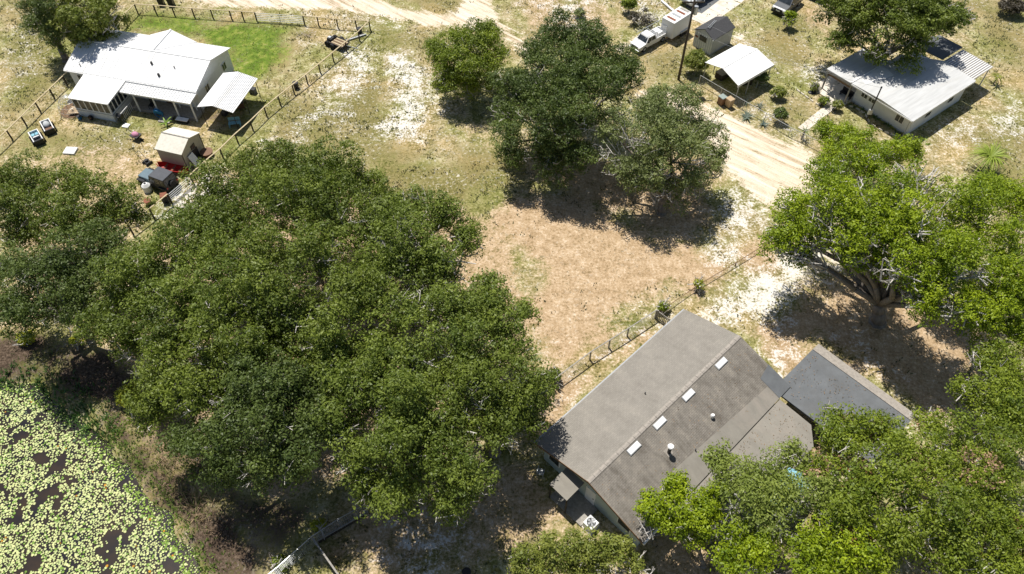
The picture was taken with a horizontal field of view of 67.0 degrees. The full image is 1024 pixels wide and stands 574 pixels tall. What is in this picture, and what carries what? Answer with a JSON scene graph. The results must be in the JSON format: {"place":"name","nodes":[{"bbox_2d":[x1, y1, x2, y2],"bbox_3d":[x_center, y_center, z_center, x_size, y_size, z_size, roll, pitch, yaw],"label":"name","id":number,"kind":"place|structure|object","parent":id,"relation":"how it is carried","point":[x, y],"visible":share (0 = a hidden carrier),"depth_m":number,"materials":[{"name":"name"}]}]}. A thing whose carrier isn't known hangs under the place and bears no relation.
{"place":"outdoors","nodes":[
{"label":"outdoors","id":0,"kind":"place"},
{"bbox_2d":[0,381,200,573],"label":"pond water","id":1,"kind":"structure","parent":0,"point":[110,537],"depth_m":56.52,"materials":[{"name":"liquid"}]},
{"bbox_2d":[0,352,123,455],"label":"shore plants","id":2,"kind":"object","parent":1,"relation":"in","point":[42,384],"visible":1,"depth_m":61.54,"materials":[{"name":"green plant"}]},
{"bbox_2d":[0,379,200,573],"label":"lily pads","id":3,"kind":"object","parent":1,"relation":"on","point":[32,488],"visible":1,"depth_m":56.41,"materials":[{"name":"green plant"}]},
{"bbox_2d":[0,0,1023,573],"bbox_3d":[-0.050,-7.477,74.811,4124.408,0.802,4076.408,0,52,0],"label":"ground","id":4,"kind":"structure","parent":0,"point":[764,164],"depth_m":73.93,"materials":[{"name":"green plant"}]},
{"bbox_2d":[12,328,37,346],"bbox_3d":[-40.693,4.274,64.484,1.982,1.510,1.899,-27,57,-19],"label":"bush","id":5,"kind":"object","parent":4,"relation":"on","point":[23,342],"visible":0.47,"depth_m":64.19,"materials":[{"name":"green plant"}]},
{"bbox_2d":[0,72,72,148],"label":"fence","id":6,"kind":"object","parent":4,"relation":"on","point":[21,117],"visible":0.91,"depth_m":82.47,"materials":[{"name":"brown wood"}]},
{"bbox_2d":[28,129,45,146],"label":"utility cart","id":7,"kind":"object","parent":4,"relation":"on","point":[36,138],"visible":1,"depth_m":79.99,"materials":[{"name":"metal"}]},
{"bbox_2d":[13,0,72,62],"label":"oak tree","id":8,"kind":"object","parent":4,"relation":"on","point":[38,20],"visible":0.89,"depth_m":83.58,"materials":[{"name":"green plant"}]},
{"bbox_2d":[39,118,56,135],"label":"utility cart","id":9,"kind":"object","parent":4,"relation":"on","point":[47,127],"visible":1,"depth_m":80.86,"materials":[{"name":"metal"}]},
{"bbox_2d":[0,215,134,343],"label":"oak tree","id":10,"kind":"object","parent":4,"relation":"on","point":[21,306],"visible":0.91,"depth_m":57.47,"materials":[{"name":"green plant"}]},
{"bbox_2d":[63,147,77,154],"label":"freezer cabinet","id":11,"kind":"object","parent":4,"relation":"on","point":[70,150],"visible":1,"depth_m":79.19,"materials":[{"name":"white paint"}]},
{"bbox_2d":[68,326,86,350],"bbox_3d":[-36.240,4.421,64.241,1.753,1.711,1.388,25,56,18],"label":"bush","id":12,"kind":"object","parent":4,"relation":"on","point":[70,341],"visible":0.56,"depth_m":64.05,"materials":[{"name":"green plant"}]},
{"bbox_2d":[0,148,156,256],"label":"oak tree","id":13,"kind":"object","parent":4,"relation":"on","point":[15,188],"visible":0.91,"depth_m":63.66,"materials":[{"name":"green plant"}]},
{"bbox_2d":[45,0,132,47],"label":"tree","id":14,"kind":"object","parent":4,"relation":"on","point":[82,27],"visible":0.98,"depth_m":83.24,"materials":[{"name":"green plant"}]},
{"bbox_2d":[113,382,142,407],"bbox_3d":[-30.115,8.457,60.749,2.199,2.245,2.366,-22,55,-17],"label":"bush","id":15,"kind":"object","parent":4,"relation":"on","point":[121,390],"visible":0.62,"depth_m":60.30,"materials":[{"name":"green plant"}]},
{"bbox_2d":[125,129,143,140],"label":"wheelbarrow","id":16,"kind":"object","parent":4,"relation":"on","point":[135,135],"visible":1,"depth_m":79.95,"materials":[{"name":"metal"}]},
{"bbox_2d":[141,182,152,192],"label":"water tank","id":17,"kind":"object","parent":4,"relation":"on","point":[146,187],"visible":1,"depth_m":75.29,"materials":[{"name":"white plastic"}]},
{"bbox_2d":[63,29,233,123],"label":"mobile home","id":18,"kind":"object","parent":4,"relation":"on","point":[171,73],"visible":0.98,"depth_m":82.74,"materials":[{"name":"white metal"}]},
{"bbox_2d":[128,194,172,234],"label":"fence","id":19,"kind":"object","parent":4,"relation":"on","point":[152,214],"visible":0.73,"depth_m":73.28,"materials":[{"name":"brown wood"}]},
{"bbox_2d":[169,177,191,200],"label":"farm gate","id":20,"kind":"structure","parent":19,"relation":"attached to","point":[180,188],"depth_m":75.05,"materials":[{"name":"white metal"}]},
{"bbox_2d":[136,166,178,193],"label":"off road car","id":21,"kind":"object","parent":4,"relation":"on","point":[162,179],"visible":0.98,"depth_m":74.97,"materials":[{"name":"blue paint"}]},
{"bbox_2d":[88,408,230,573],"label":"shore weeds","id":22,"kind":"object","parent":4,"relation":"on","point":[151,482],"visible":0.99,"depth_m":57.20,"materials":[{"name":"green plant"}]},
{"bbox_2d":[156,161,188,173],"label":"red canoe","id":23,"kind":"object","parent":4,"relation":"on","point":[172,167],"visible":0.77,"depth_m":77.65,"materials":[{"name":"plastic"}]},
{"bbox_2d":[126,429,223,537],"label":"reeds","id":24,"kind":"object","parent":4,"relation":"on","point":[165,461],"visible":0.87,"depth_m":56.73,"materials":[{"name":"brown plant"}]},
{"bbox_2d":[86,194,271,344],"bbox_3d":[-23.439,-0.285,59.813,13.887,14.485,13.450,19,54,15],"label":"oak tree","id":25,"kind":"object","parent":4,"relation":"on","point":[203,250],"visible":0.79,"depth_m":56.20,"materials":[{"name":"green plant"}]},
{"bbox_2d":[154,127,204,169],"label":"tan shed","id":26,"kind":"structure","parent":4,"relation":"on","point":[176,145],"depth_m":76.83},
{"bbox_2d":[175,116,188,123],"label":"planter trough","id":27,"kind":"object","parent":4,"relation":"on","point":[182,120],"visible":1,"depth_m":81.96,"materials":[{"name":"black plastic"}]},
{"bbox_2d":[70,296,295,438],"bbox_3d":[-24.321,6.454,55.446,18.054,13.070,10.192,7,52,5],"label":"oak tree","id":28,"kind":"object","parent":4,"relation":"on","point":[194,391],"visible":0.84,"depth_m":52.17,"materials":[{"name":"green plant"}]},
{"bbox_2d":[122,4,256,24],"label":"fence","id":29,"kind":"object","parent":4,"relation":"on","point":[153,5],"visible":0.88,"depth_m":93.45,"materials":[{"name":"brown wood"}]},
{"bbox_2d":[188,152,198,166],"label":"white door panel","id":30,"kind":"structure","parent":4,"relation":"on","point":[192,157],"depth_m":77.45,"materials":[{"name":"paint"}]},
{"bbox_2d":[200,147,212,157],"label":"fire pit","id":31,"kind":"object","parent":4,"relation":"on","point":[205,152],"visible":0.96,"depth_m":78.62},
{"bbox_2d":[197,72,260,129],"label":"metal awning","id":32,"kind":"object","parent":4,"relation":"on","point":[228,91],"visible":1,"depth_m":81.21,"materials":[{"name":"white metal"}]},
{"bbox_2d":[228,117,240,127],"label":"garden bench","id":33,"kind":"object","parent":4,"relation":"on","point":[230,123],"visible":1,"depth_m":81.45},
{"bbox_2d":[152,342,354,498],"bbox_3d":[-16.575,10.365,52.526,11.933,12.856,10.293,23,56,17],"label":"oak tree","id":34,"kind":"object","parent":4,"relation":"on","point":[262,391],"visible":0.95,"depth_m":49.38,"materials":[{"name":"green plant"}]},
{"bbox_2d":[267,552,288,571],"bbox_3d":[-15.993,18.951,53.124,1.573,1.342,1.325,0,52,0],"label":"bush","id":35,"kind":"object","parent":4,"relation":"on","point":[277,560],"visible":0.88,"depth_m":52.90,"materials":[{"name":"green plant"}]},
{"bbox_2d":[190,21,368,182],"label":"fence","id":36,"kind":"object","parent":4,"relation":"on","point":[278,99],"visible":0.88,"depth_m":83.34,"materials":[{"name":"brown wood"}]},
{"bbox_2d":[178,133,421,277],"bbox_3d":[-17.103,-5.796,64.465,19.886,13.939,13.140,11,53,8],"label":"oak tree","id":37,"kind":"object","parent":4,"relation":"on","point":[299,194],"visible":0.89,"depth_m":60.77,"materials":[{"name":"green plant"}]},
{"bbox_2d":[213,215,406,381],"bbox_3d":[-14.416,2.656,56.964,13.194,15.354,12.130,0,52,0],"label":"oak tree","id":38,"kind":"object","parent":4,"relation":"on","point":[304,323],"visible":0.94,"depth_m":53.06,"materials":[{"name":"green plant"}]},
{"bbox_2d":[307,510,327,539],"bbox_3d":[-13.723,16.889,54.685,1.336,1.421,2.097,0,52,0],"label":"bush","id":39,"kind":"object","parent":4,"relation":"on","point":[317,524],"visible":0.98,"depth_m":54.50,"materials":[{"name":"green plant"}]},
{"bbox_2d":[269,504,368,573],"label":"fence","id":40,"kind":"object","parent":4,"relation":"on","point":[316,539],"visible":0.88,"depth_m":53.62,"materials":[{"name":"grey metal"}]},
{"bbox_2d":[312,538,338,573],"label":"board fence","id":41,"kind":"object","parent":4,"relation":"on","point":[325,556],"visible":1,"depth_m":52.42,"materials":[{"name":"grey wood"}]},
{"bbox_2d":[302,15,370,29],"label":"fence","id":42,"kind":"object","parent":4,"relation":"on","point":[317,17],"visible":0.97,"depth_m":92.11,"materials":[{"name":"brown wood"}]},
{"bbox_2d":[255,13,303,23],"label":"farm gate","id":43,"kind":"structure","parent":42,"relation":"attached to","point":[279,18],"depth_m":92.88,"materials":[{"name":"white metal"}]},
{"bbox_2d":[324,34,357,49],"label":"flatbed trailer","id":44,"kind":"object","parent":4,"relation":"on","point":[333,41],"visible":1,"depth_m":90.16,"materials":[{"name":"brown wood"}]},
{"bbox_2d":[317,511,366,542],"bbox_3d":[-11.989,17.064,54.845,3.854,0.528,0.120,-27,57,-20],"label":"board fence","id":45,"kind":"object","parent":4,"relation":"on","point":[333,532],"visible":0.94,"depth_m":54.71,"materials":[{"name":"grey wood"}]},
{"bbox_2d":[309,329,503,531],"bbox_3d":[-7.652,10.700,51.780,9.500,13.619,13.544,-27,57,-20],"label":"oak tree","id":46,"kind":"object","parent":4,"relation":"on","point":[406,416],"visible":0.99,"depth_m":48.82,"materials":[{"name":"green plant"}]},
{"bbox_2d":[340,183,487,307],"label":"oak tree","id":47,"kind":"object","parent":4,"relation":"on","point":[424,268],"visible":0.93,"depth_m":58.40,"materials":[{"name":"green plant"}]},
{"bbox_2d":[305,266,542,392],"bbox_3d":[-5.530,5.518,56.361,17.900,12.778,10.250,-22,55,-17],"label":"oak tree","id":48,"kind":"object","parent":4,"relation":"on","point":[468,320],"visible":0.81,"depth_m":53.71,"materials":[{"name":"green plant"}]},
{"bbox_2d":[422,15,514,99],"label":"round tree","id":49,"kind":"object","parent":4,"relation":"on","point":[463,75],"visible":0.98,"depth_m":80.48,"materials":[{"name":"green plant"}]},
{"bbox_2d":[403,348,560,459],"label":"oak tree","id":50,"kind":"object","parent":4,"relation":"on","point":[501,422],"visible":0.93,"depth_m":51.13,"materials":[{"name":"green plant"}]},
{"bbox_2d":[0,0,1023,573],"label":"weeds","id":51,"kind":"object","parent":4,"relation":"on","point":[500,162],"visible":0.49,"depth_m":82.40,"materials":[{"name":"green plant"}]},
{"bbox_2d":[547,366,563,388],"bbox_3d":[3.520,7.197,61.965,1.970,1.880,1.279,35,60,24],"label":"bush","id":52,"kind":"object","parent":4,"relation":"on","point":[556,371],"visible":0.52,"depth_m":61.70,"materials":[{"name":"green plant"}]},
{"bbox_2d":[484,7,648,190],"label":"oak tree","id":53,"kind":"object","parent":4,"relation":"on","point":[570,80],"visible":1,"depth_m":71.78,"materials":[{"name":"green plant"}]},
{"bbox_2d":[572,7,585,17],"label":"bush","id":54,"kind":"object","parent":4,"relation":"on","point":[580,11],"visible":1,"depth_m":93.47,"materials":[{"name":"green plant"}]},
{"bbox_2d":[507,526,654,573],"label":"tree","id":55,"kind":"object","parent":4,"relation":"on","point":[594,556],"visible":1,"depth_m":49.41,"materials":[{"name":"green plant"}]},
{"bbox_2d":[581,515,599,535],"bbox_3d":[5.602,16.823,54.883,1.000,0.828,1.000,-37,61,-25],"label":"air conditioner","id":56,"kind":"object","parent":4,"relation":"on","point":[590,520],"visible":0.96,"depth_m":54.64,"materials":[{"name":"white paint"}]},
{"bbox_2d":[558,309,657,381],"bbox_3d":[7.958,4.813,64.068,10.869,1.300,0.341,-31,58,-22],"label":"fence","id":57,"kind":"object","parent":4,"relation":"on","point":[627,331],"visible":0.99,"depth_m":63.93,"materials":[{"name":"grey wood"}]},
{"bbox_2d":[619,0,637,12],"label":"bush","id":58,"kind":"object","parent":4,"relation":"on","point":[628,4],"visible":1,"depth_m":93.25,"materials":[{"name":"green plant"}]},
{"bbox_2d":[628,7,658,26],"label":"bush","id":59,"kind":"object","parent":4,"relation":"on","point":[638,15],"visible":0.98,"depth_m":92.28,"materials":[{"name":"grey plant"}]},
{"bbox_2d":[630,20,667,51],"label":"pickup truck","id":60,"kind":"object","parent":4,"relation":"on","point":[644,40],"visible":0.91,"depth_m":89.46,"materials":[{"name":"white paint"}]},
{"bbox_2d":[591,80,731,216],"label":"oak tree","id":61,"kind":"object","parent":4,"relation":"on","point":[668,130],"visible":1,"depth_m":69.61,"materials":[{"name":"green plant"}]},
{"bbox_2d":[656,310,669,323],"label":"wooden gate","id":62,"kind":"structure","parent":4,"relation":"on","point":[662,321],"depth_m":65.61,"materials":[{"name":"grey wood"}]},
{"bbox_2d":[656,295,672,313],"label":"bush","id":63,"kind":"object","parent":4,"relation":"on","point":[663,306],"visible":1,"depth_m":66.23,"materials":[{"name":"green plant"}]},
{"bbox_2d":[534,309,813,545],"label":"shingled house","id":64,"kind":"structure","parent":4,"relation":"on","point":[681,388],"depth_m":56.69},
{"bbox_2d":[585,486,595,504],"bbox_3d":[5.604,14.963,55.441,0.090,2.000,0.900,-37,61,-25],"label":"door","id":65,"kind":"structure","parent":64,"relation":"in","point":[590,495],"depth_m":55.31,"materials":[{"name":"white paint"}]},
{"bbox_2d":[660,6,690,39],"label":"box trailer","id":66,"kind":"object","parent":4,"relation":"on","point":[676,21],"visible":0.91,"depth_m":90.13,"materials":[{"name":"white paint"}]},
{"bbox_2d":[631,468,731,568],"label":"tree","id":67,"kind":"object","parent":4,"relation":"on","point":[702,518],"visible":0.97,"depth_m":49.63,"materials":[{"name":"green plant"}]},
{"bbox_2d":[677,0,704,79],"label":"utility pole","id":68,"kind":"object","parent":4,"relation":"on","point":[694,10],"visible":1,"depth_m":81.07,"materials":[{"name":"brown wood"}]},
{"bbox_2d":[683,48,709,73],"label":"bush","id":69,"kind":"object","parent":4,"relation":"on","point":[693,58],"visible":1,"depth_m":85.49,"materials":[{"name":"green plant"}]},
{"bbox_2d":[687,274,705,294],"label":"bush","id":70,"kind":"object","parent":4,"relation":"on","point":[699,284],"visible":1,"depth_m":67.52,"materials":[{"name":"green plant"}]},
{"bbox_2d":[685,0,718,13],"bbox_3d":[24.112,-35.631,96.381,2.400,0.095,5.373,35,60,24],"label":"house","id":71,"kind":"structure","parent":4,"relation":"on","point":[705,6],"depth_m":95.70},
{"bbox_2d":[692,16,734,54],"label":"grey shed","id":72,"kind":"structure","parent":4,"relation":"on","point":[725,27],"depth_m":88.98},
{"bbox_2d":[658,239,773,313],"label":"fence","id":73,"kind":"object","parent":4,"relation":"on","point":[735,263],"visible":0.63,"depth_m":69.02,"materials":[{"name":"grey wood"}]},
{"bbox_2d":[715,68,728,80],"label":"equipment crate","id":74,"kind":"object","parent":4,"relation":"on","point":[721,74],"visible":0.74,"depth_m":86.38,"materials":[{"name":"brown wood"}]},
{"bbox_2d":[717,94,726,105],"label":"rubbish bin","id":75,"kind":"object","parent":4,"relation":"on","point":[721,99],"visible":1,"depth_m":83.33,"materials":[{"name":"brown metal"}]},
{"bbox_2d":[724,95,735,107],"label":"rubbish bin","id":76,"kind":"object","parent":4,"relation":"on","point":[729,101],"visible":1,"depth_m":83.11,"materials":[{"name":"brown plastic"}]},
{"bbox_2d":[702,44,773,98],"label":"white carport","id":77,"kind":"object","parent":4,"relation":"on","point":[738,66],"visible":0.95,"depth_m":84.29,"materials":[{"name":"paint"}]},
{"bbox_2d":[738,107,754,122],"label":"agave plant","id":78,"kind":"object","parent":4,"relation":"on","point":[746,115],"visible":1,"depth_m":82.57,"materials":[{"name":"green plant"}]},
{"bbox_2d":[698,75,823,151],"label":"fence","id":79,"kind":"object","parent":4,"relation":"on","point":[759,113],"visible":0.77,"depth_m":82.02,"materials":[{"name":"grey metal"}]},
{"bbox_2d":[754,71,769,85],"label":"bush","id":80,"kind":"object","parent":4,"relation":"on","point":[764,77],"visible":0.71,"depth_m":84.61,"materials":[{"name":"green plant"}]},
{"bbox_2d":[698,435,844,556],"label":"oak tree","id":81,"kind":"object","parent":4,"relation":"on","point":[756,502],"visible":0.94,"depth_m":48.34,"materials":[{"name":"green plant"}]},
{"bbox_2d":[769,85,788,98],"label":"bush","id":82,"kind":"object","parent":4,"relation":"on","point":[779,91],"visible":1,"depth_m":83.69,"materials":[{"name":"green plant"}]},
{"bbox_2d":[772,107,788,122],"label":"bush","id":83,"kind":"object","parent":4,"relation":"on","point":[778,113],"visible":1,"depth_m":80.99,"materials":[{"name":"green plant"}]},
{"bbox_2d":[770,0,802,15],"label":"parked suv","id":84,"kind":"object","parent":4,"relation":"on","point":[779,7],"visible":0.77,"depth_m":93.95,"materials":[{"name":"grey paint"}]},
{"bbox_2d":[781,10,798,28],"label":"bush","id":85,"kind":"object","parent":4,"relation":"on","point":[789,15],"visible":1,"depth_m":91.43,"materials":[{"name":"green plant"}]},
{"bbox_2d":[706,510,893,573],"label":"oak tree","id":86,"kind":"object","parent":4,"relation":"on","point":[816,545],"visible":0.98,"depth_m":46.44,"materials":[{"name":"green plant"}]},
{"bbox_2d":[809,80,821,90],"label":"bush","id":87,"kind":"object","parent":4,"relation":"on","point":[814,86],"visible":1,"depth_m":84.80,"materials":[{"name":"green plant"}]},
{"bbox_2d":[798,101,835,130],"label":"walkway","id":88,"kind":"structure","parent":4,"relation":"on","point":[824,111],"depth_m":82.68,"materials":[{"name":"concrete"}]},
{"bbox_2d":[817,96,831,105],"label":"bush","id":89,"kind":"object","parent":4,"relation":"on","point":[824,100],"visible":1,"depth_m":83.29,"materials":[{"name":"green plant"}]},
{"bbox_2d":[815,76,856,105],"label":"patio","id":90,"kind":"structure","parent":4,"relation":"on","point":[832,87],"depth_m":85.34,"materials":[{"name":"concrete"}]},
{"bbox_2d":[840,86,854,99],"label":"patio bench","id":91,"kind":"object","parent":90,"relation":"on","point":[844,90],"visible":0.95,"depth_m":84.35,"materials":[{"name":"black plastic"}]},
{"bbox_2d":[830,95,844,110],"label":"bush","id":92,"kind":"object","parent":4,"relation":"on","point":[838,104],"visible":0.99,"depth_m":82.62,"materials":[{"name":"green plant"}]},
{"bbox_2d":[781,344,912,463],"bbox_3d":[25.183,9.351,59.470,6.300,2.760,8.700,-37,61,-25],"label":"flat roofed carport","id":93,"kind":"object","parent":4,"relation":"on","point":[816,375],"visible":0.62,"depth_m":58.97,"materials":[{"name":"grey metal"}]},
{"bbox_2d":[794,401,924,491],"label":"oak tree","id":94,"kind":"object","parent":4,"relation":"on","point":[851,435],"visible":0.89,"depth_m":50.14,"materials":[{"name":"green plant"}]},
{"bbox_2d":[812,115,931,174],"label":"tree","id":95,"kind":"object","parent":4,"relation":"on","point":[902,150],"visible":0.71,"depth_m":73.51,"materials":[{"name":"green plant"}]},
{"bbox_2d":[756,134,1012,331],"bbox_3d":[30.315,-3.542,62.807,18.583,13.776,15.394,31,58,22],"label":"oak tree","id":96,"kind":"object","parent":4,"relation":"on","point":[863,243],"visible":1,"depth_m":58.83,"materials":[{"name":"green plant"}]},
{"bbox_2d":[811,0,977,75],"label":"oak tree","id":97,"kind":"object","parent":4,"relation":"on","point":[927,21],"visible":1,"depth_m":80.80,"materials":[{"name":"green plant"}]},
{"bbox_2d":[815,453,984,573],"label":"oak tree","id":98,"kind":"object","parent":4,"relation":"on","point":[860,489],"visible":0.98,"depth_m":45.50,"materials":[{"name":"green plant"}]},
{"bbox_2d":[821,35,993,135],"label":"pale roofed house","id":99,"kind":"structure","parent":4,"relation":"on","point":[907,102],"depth_m":82.25,"materials":[{"name":"white metal"}]},
{"bbox_2d":[892,404,1023,522],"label":"oak tree","id":100,"kind":"object","parent":4,"relation":"on","point":[936,432],"visible":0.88,"depth_m":47.93,"materials":[{"name":"green plant"}]},
{"bbox_2d":[917,495,1023,573],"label":"oak tree","id":101,"kind":"object","parent":4,"relation":"on","point":[1001,537],"visible":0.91,"depth_m":45.45,"materials":[{"name":"green plant"}]},
{"bbox_2d":[944,337,1023,455],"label":"oak tree","id":102,"kind":"object","parent":4,"relation":"on","point":[1004,402],"visible":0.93,"depth_m":53.87,"materials":[{"name":"green plant"}]},
{"bbox_2d":[952,168,1023,357],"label":"oak tree","id":103,"kind":"object","parent":4,"relation":"on","point":[1008,293],"visible":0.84,"depth_m":57.01,"materials":[{"name":"green plant"}]},
{"bbox_2d":[963,139,1014,175],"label":"palm tree","id":104,"kind":"object","parent":4,"relation":"on","point":[992,154],"visible":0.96,"depth_m":75.82,"materials":[{"name":"green plant"}]},
{"bbox_2d":[985,72,1004,86],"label":"palm tree","id":105,"kind":"object","parent":4,"relation":"on","point":[996,75],"visible":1,"depth_m":85.43,"materials":[{"name":"green plant"}]},
{"bbox_2d":[997,0,1023,15],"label":"bush","id":106,"kind":"object","parent":4,"relation":"on","point":[1016,6],"visible":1,"depth_m":93.18,"materials":[{"name":"brown plant"}]},
{"bbox_2d":[692,0,743,23],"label":"driveway","id":107,"kind":"structure","parent":0,"point":[717,8],"depth_m":95.04,"materials":[{"name":"concrete"}]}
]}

